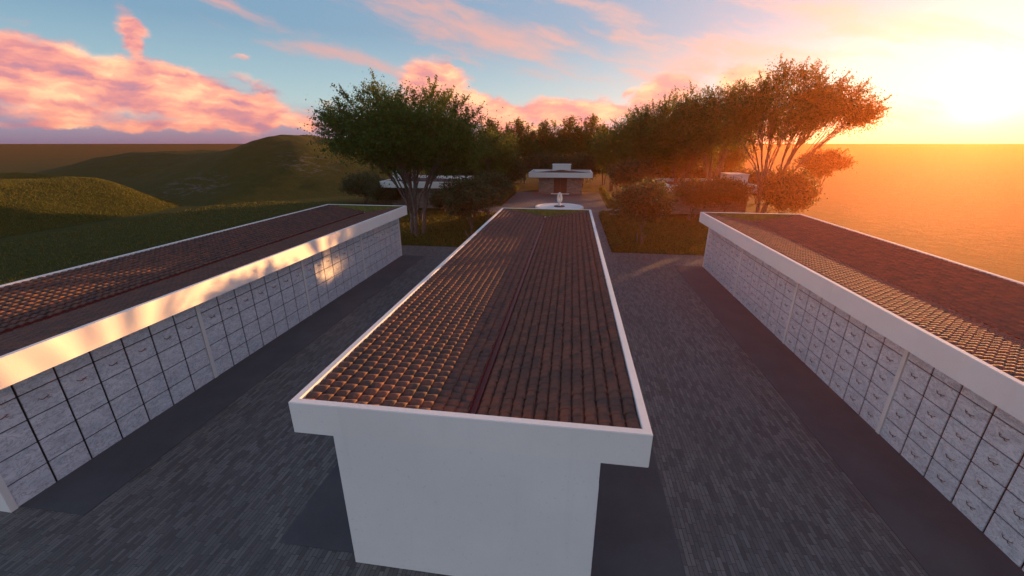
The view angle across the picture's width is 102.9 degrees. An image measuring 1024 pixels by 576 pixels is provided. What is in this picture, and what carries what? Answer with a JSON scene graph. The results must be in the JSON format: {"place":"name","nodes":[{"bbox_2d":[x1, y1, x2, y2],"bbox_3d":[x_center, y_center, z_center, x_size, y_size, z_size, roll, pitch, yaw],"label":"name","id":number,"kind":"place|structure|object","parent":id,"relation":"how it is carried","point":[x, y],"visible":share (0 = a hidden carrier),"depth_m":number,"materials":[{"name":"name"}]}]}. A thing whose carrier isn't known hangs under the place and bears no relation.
{"place":"outdoors","nodes":[
{"label":"outdoors","id":0,"kind":"place"},
{"bbox_2d":[0,172,182,238],"bbox_3d":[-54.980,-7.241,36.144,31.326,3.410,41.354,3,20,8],"label":"grass","id":1,"kind":"structure","parent":0,"point":[40,179],"depth_m":41.67,"materials":[{"name":"green plant"}]},
{"bbox_2d":[30,135,426,205],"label":"hill","id":2,"kind":"structure","parent":0,"point":[280,167],"depth_m":62.45,"materials":[{"name":"green plant"}]},
{"bbox_2d":[0,201,708,283],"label":"grass","id":3,"kind":"structure","parent":0,"point":[480,221],"depth_m":33.61,"materials":[{"name":"green plant"}]},
{"bbox_2d":[0,245,928,575],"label":"paving","id":4,"kind":"structure","parent":0,"point":[754,479],"depth_m":8.86,"materials":[{"name":"stone"}]},
{"bbox_2d":[0,204,406,512],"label":"niche building","id":5,"kind":"structure","parent":4,"relation":"on","point":[97,357],"depth_m":11.48,"materials":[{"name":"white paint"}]},
{"bbox_2d":[288,208,652,575],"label":"niche building","id":6,"kind":"structure","parent":4,"relation":"on","point":[473,405],"depth_m":6.77,"materials":[{"name":"white paint"}]},
{"bbox_2d":[699,212,1023,570],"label":"niche building","id":7,"kind":"structure","parent":4,"relation":"on","point":[914,357],"depth_m":10.52,"materials":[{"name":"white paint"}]},
{"bbox_2d":[0,144,1023,284],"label":"ground","id":8,"kind":"structure","parent":0,"point":[962,203],"depth_m":48.13,"materials":[{"name":"green plant"}]},
{"bbox_2d":[338,170,384,202],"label":"shrub","id":9,"kind":"object","parent":8,"relation":"on","point":[354,184],"visible":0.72,"depth_m":48.34,"materials":[{"name":"green plant"}]},
{"bbox_2d":[363,178,404,204],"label":"shrub","id":10,"kind":"object","parent":8,"relation":"on","point":[377,191],"visible":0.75,"depth_m":45.29,"materials":[{"name":"green plant"}]},
{"bbox_2d":[369,105,428,219],"bbox_3d":[-8.828,-11.327,37.154,9.541,10.656,10.602,10,22,26],"label":"broad tree","id":11,"kind":"object","parent":8,"relation":"on","point":[421,213],"visible":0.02,"depth_m":38.30,"materials":[{"name":"brown plant"}]},
{"bbox_2d":[297,68,509,235],"bbox_3d":[-7.841,-10.203,31.504,15.493,12.358,12.122,3,20,8],"label":"broad tree","id":12,"kind":"object","parent":8,"relation":"on","point":[380,138],"visible":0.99,"depth_m":28.74,"materials":[{"name":"green plant"}]},
{"bbox_2d":[380,171,473,207],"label":"chapel","id":13,"kind":"structure","parent":8,"relation":"on","point":[421,185],"depth_m":46.41,"materials":[{"name":"white stone"}]},
{"bbox_2d":[428,189,451,211],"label":"shrub","id":14,"kind":"object","parent":8,"relation":"on","point":[435,196],"visible":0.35,"depth_m":42.41,"materials":[{"name":"green plant"}]},
{"bbox_2d":[422,160,477,178],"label":"shrub","id":15,"kind":"object","parent":8,"relation":"on","point":[470,173],"visible":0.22,"depth_m":56.02,"materials":[{"name":"green plant"}]},
{"bbox_2d":[432,173,507,237],"bbox_3d":[-3.070,-5.835,30.026,5.359,5.120,5.933,-4,20,-11],"label":"shrub","id":16,"kind":"object","parent":8,"relation":"on","point":[468,197],"visible":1,"depth_m":28.97,"materials":[{"name":"green plant"}]},
{"bbox_2d":[472,173,514,221],"bbox_3d":[-2.170,-7.959,36.647,5.419,4.677,4.895,-1,20,-2],"label":"shrub","id":17,"kind":"object","parent":8,"relation":"on","point":[502,186],"visible":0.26,"depth_m":35.70,"materials":[{"name":"green plant"}]},
{"bbox_2d":[472,170,517,215],"bbox_3d":[-2.312,-9.418,40.758,4.895,4.677,5.419,-17,26,-39],"label":"shrub","id":18,"kind":"object","parent":8,"relation":"on","point":[489,174],"visible":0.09,"depth_m":40.17,"materials":[{"name":"green plant"}]},
{"bbox_2d":[464,124,526,174],"bbox_3d":[-2.909,-16.524,53.168,9.181,9.724,10.374,3,20,8],"label":"broad tree","id":19,"kind":"object","parent":8,"relation":"on","point":[503,157],"visible":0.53,"depth_m":51.78,"materials":[{"name":"green plant"}]},
{"bbox_2d":[476,116,524,158],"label":"slender tree","id":20,"kind":"object","parent":8,"relation":"on","point":[493,123],"visible":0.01,"depth_m":66.13,"materials":[{"name":"green plant"}]},
{"bbox_2d":[476,153,528,186],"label":"shrub","id":21,"kind":"object","parent":8,"relation":"on","point":[518,172],"visible":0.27,"depth_m":55.39,"materials":[{"name":"green plant"}]},
{"bbox_2d":[501,184,518,201],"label":"hedge","id":22,"kind":"object","parent":8,"relation":"on","point":[508,195],"visible":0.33,"depth_m":55.98,"materials":[{"name":"green plant"}]},
{"bbox_2d":[505,116,544,182],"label":"slender tree","id":23,"kind":"object","parent":8,"relation":"on","point":[529,139],"visible":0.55,"depth_m":70.51,"materials":[{"name":"green plant"}]},
{"bbox_2d":[522,149,566,181],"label":"shrub","id":24,"kind":"object","parent":8,"relation":"on","point":[542,161],"visible":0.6,"depth_m":67.63,"materials":[{"name":"green plant"}]},
{"bbox_2d":[532,119,558,154],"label":"slender tree","id":25,"kind":"object","parent":8,"relation":"on","point":[544,135],"visible":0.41,"depth_m":72.50,"materials":[{"name":"green plant"}]},
{"bbox_2d":[545,115,590,158],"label":"slender tree","id":26,"kind":"object","parent":8,"relation":"on","point":[564,135],"visible":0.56,"depth_m":72.95,"materials":[{"name":"green plant"}]},
{"bbox_2d":[560,149,603,186],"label":"shrub","id":27,"kind":"object","parent":8,"relation":"on","point":[580,162],"visible":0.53,"depth_m":66.94,"materials":[{"name":"green plant"}]},
{"bbox_2d":[566,113,604,181],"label":"slender tree","id":28,"kind":"object","parent":8,"relation":"on","point":[592,126],"visible":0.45,"depth_m":72.70,"materials":[{"name":"green plant"}]},
{"bbox_2d":[582,123,615,185],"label":"slender tree","id":29,"kind":"object","parent":8,"relation":"on","point":[595,142],"visible":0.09,"depth_m":68.34,"materials":[{"name":"green plant"}]},
{"bbox_2d":[589,129,626,190],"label":"broad tree","id":30,"kind":"object","parent":8,"relation":"on","point":[600,152],"visible":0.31,"depth_m":60.54,"materials":[{"name":"green plant"}]},
{"bbox_2d":[598,186,629,205],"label":"hedge","id":31,"kind":"object","parent":8,"relation":"on","point":[603,192],"visible":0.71,"depth_m":51.88,"materials":[{"name":"green plant"}]},
{"bbox_2d":[599,210,640,250],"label":"hedge","id":32,"kind":"object","parent":8,"relation":"on","point":[610,228],"visible":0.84,"depth_m":32.84,"materials":[{"name":"green plant"}]},
{"bbox_2d":[596,108,648,174],"bbox_3d":[16.250,-18.473,55.872,9.798,11.615,8.671,3,20,8],"label":"broad tree","id":33,"kind":"object","parent":8,"relation":"on","point":[613,144],"visible":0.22,"depth_m":54.77,"materials":[{"name":"green plant"}]},
{"bbox_2d":[601,157,664,189],"bbox_3d":[13.993,-12.182,47.135,7.416,5.662,6.698,15,24,35],"label":"shrub","id":34,"kind":"object","parent":8,"relation":"on","point":[637,170],"visible":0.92,"depth_m":45.60,"materials":[{"name":"green plant"}]},
{"bbox_2d":[606,175,682,242],"bbox_3d":[9.554,-5.541,29.481,5.705,4.923,5.152,-17,26,-39],"label":"shrub","id":35,"kind":"object","parent":8,"relation":"on","point":[649,200],"visible":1,"depth_m":28.48,"materials":[{"name":"green plant"}]},
{"bbox_2d":[611,93,685,181],"bbox_3d":[17.637,-17.294,50.364,10.374,13.101,9.181,-12,23,-29],"label":"broad tree","id":36,"kind":"object","parent":8,"relation":"on","point":[640,131],"visible":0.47,"depth_m":48.81,"materials":[{"name":"green plant"}]},
{"bbox_2d":[627,148,671,183],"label":"shrub","id":37,"kind":"object","parent":8,"relation":"on","point":[652,165],"visible":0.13,"depth_m":49.86,"materials":[{"name":"green plant"}]},
{"bbox_2d":[636,80,722,181],"bbox_3d":[19.692,-16.028,46.199,10.201,13.506,11.527,-4,20,-11],"label":"broad tree","id":38,"kind":"object","parent":8,"relation":"on","point":[674,155],"visible":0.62,"depth_m":45.44,"materials":[{"name":"green plant"}]},
{"bbox_2d":[673,163,705,178],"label":"shrub","id":39,"kind":"object","parent":8,"relation":"on","point":[698,173],"visible":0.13,"depth_m":52.43,"materials":[{"name":"green plant"}]},
{"bbox_2d":[667,176,733,220],"bbox_3d":[17.151,-8.363,38.490,5.668,4.185,6.275,-4,20,-11],"label":"shrub","id":40,"kind":"object","parent":8,"relation":"on","point":[693,191],"visible":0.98,"depth_m":37.20,"materials":[{"name":"green plant"}]},
{"bbox_2d":[654,172,756,213],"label":"chapel","id":41,"kind":"structure","parent":8,"relation":"on","point":[681,208],"depth_m":42.47,"materials":[{"name":"white stone"}]},
{"bbox_2d":[671,77,773,182],"bbox_3d":[21.714,-14.453,42.236,11.048,13.186,9.942,-4,20,-11],"label":"broad tree","id":42,"kind":"object","parent":8,"relation":"on","point":[703,116],"visible":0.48,"depth_m":41.06,"materials":[{"name":"green plant"}]},
{"bbox_2d":[695,130,759,172],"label":"broad tree","id":43,"kind":"object","parent":8,"relation":"on","point":[731,160],"visible":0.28,"depth_m":52.01,"materials":[{"name":"green plant"}]},
{"bbox_2d":[701,165,761,178],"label":"shrub","id":44,"kind":"object","parent":8,"relation":"on","point":[736,171],"visible":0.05,"depth_m":51.14,"materials":[{"name":"green plant"}]},
{"bbox_2d":[706,175,759,211],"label":"shrub","id":45,"kind":"object","parent":8,"relation":"on","point":[738,188],"visible":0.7,"depth_m":37.59,"materials":[{"name":"green plant"}]},
{"bbox_2d":[744,169,771,203],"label":"shrub","id":46,"kind":"object","parent":8,"relation":"on","point":[752,178],"visible":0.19,"depth_m":48.49,"materials":[{"name":"green plant"}]},
{"bbox_2d":[752,163,827,213],"bbox_3d":[25.164,-8.704,37.651,6.589,5.480,5.659,-8,21,-22],"label":"shrub","id":47,"kind":"object","parent":8,"relation":"on","point":[791,191],"visible":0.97,"depth_m":36.36,"materials":[{"name":"green plant"}]},
{"bbox_2d":[701,53,899,212],"bbox_3d":[24.443,-13.100,36.381,13.849,14.554,10.845,17,26,40],"label":"broad tree","id":48,"kind":"object","parent":8,"relation":"on","point":[815,103],"visible":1,"depth_m":34.52,"materials":[{"name":"green plant"}]},
{"bbox_2d":[793,147,858,193],"bbox_3d":[44.387,-16.575,58.100,7.729,6.646,8.557,-2,20,-7],"label":"shrub","id":49,"kind":"object","parent":8,"relation":"on","point":[825,163],"visible":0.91,"depth_m":56.58,"materials":[{"name":"green plant"}]},
{"bbox_2d":[0,0,1023,143],"label":"sky","id":50,"kind":"structure","parent":0,"point":[72,71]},
{"bbox_2d":[21,255,1023,575],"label":"sidewalk","id":51,"kind":"structure","parent":0,"point":[935,531],"depth_m":9.07,"materials":[{"name":"concrete"}]},
{"bbox_2d":[478,192,663,251],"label":"path","id":52,"kind":"structure","parent":0,"point":[593,202],"depth_m":51.02,"materials":[{"name":"grey concrete"}]},
{"bbox_2d":[535,203,583,208],"bbox_3d":[5.409,-9.286,46.689,5.500,0.270,5.500,3,20,8],"label":"fountain","id":53,"kind":"object","parent":52,"relation":"on","point":[556,206],"visible":0.82,"depth_m":46.71,"materials":[{"name":"white stone"}]},
{"bbox_2d":[557,192,561,205],"bbox_3d":[5.409,-10.122,46.392,0.616,1.505,0.362,6,20,17],"label":"sculpture","id":54,"kind":"object","parent":53,"relation":"on","point":[560,200],"visible":1,"depth_m":46.26,"materials":[{"name":"white stone"}]},
{"bbox_2d":[529,164,592,193],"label":"chapel","id":55,"kind":"structure","parent":52,"relation":"on","point":[562,178],"depth_m":59.39,"materials":[{"name":"white stone"}]},
{"bbox_2d":[554,178,566,192],"bbox_3d":[7.061,-15.000,59.650,1.896,2.330,0.157,3,20,8],"label":"door","id":56,"kind":"structure","parent":55,"relation":"in","point":[559,186],"depth_m":59.63,"materials":[{"name":"brown wood"}]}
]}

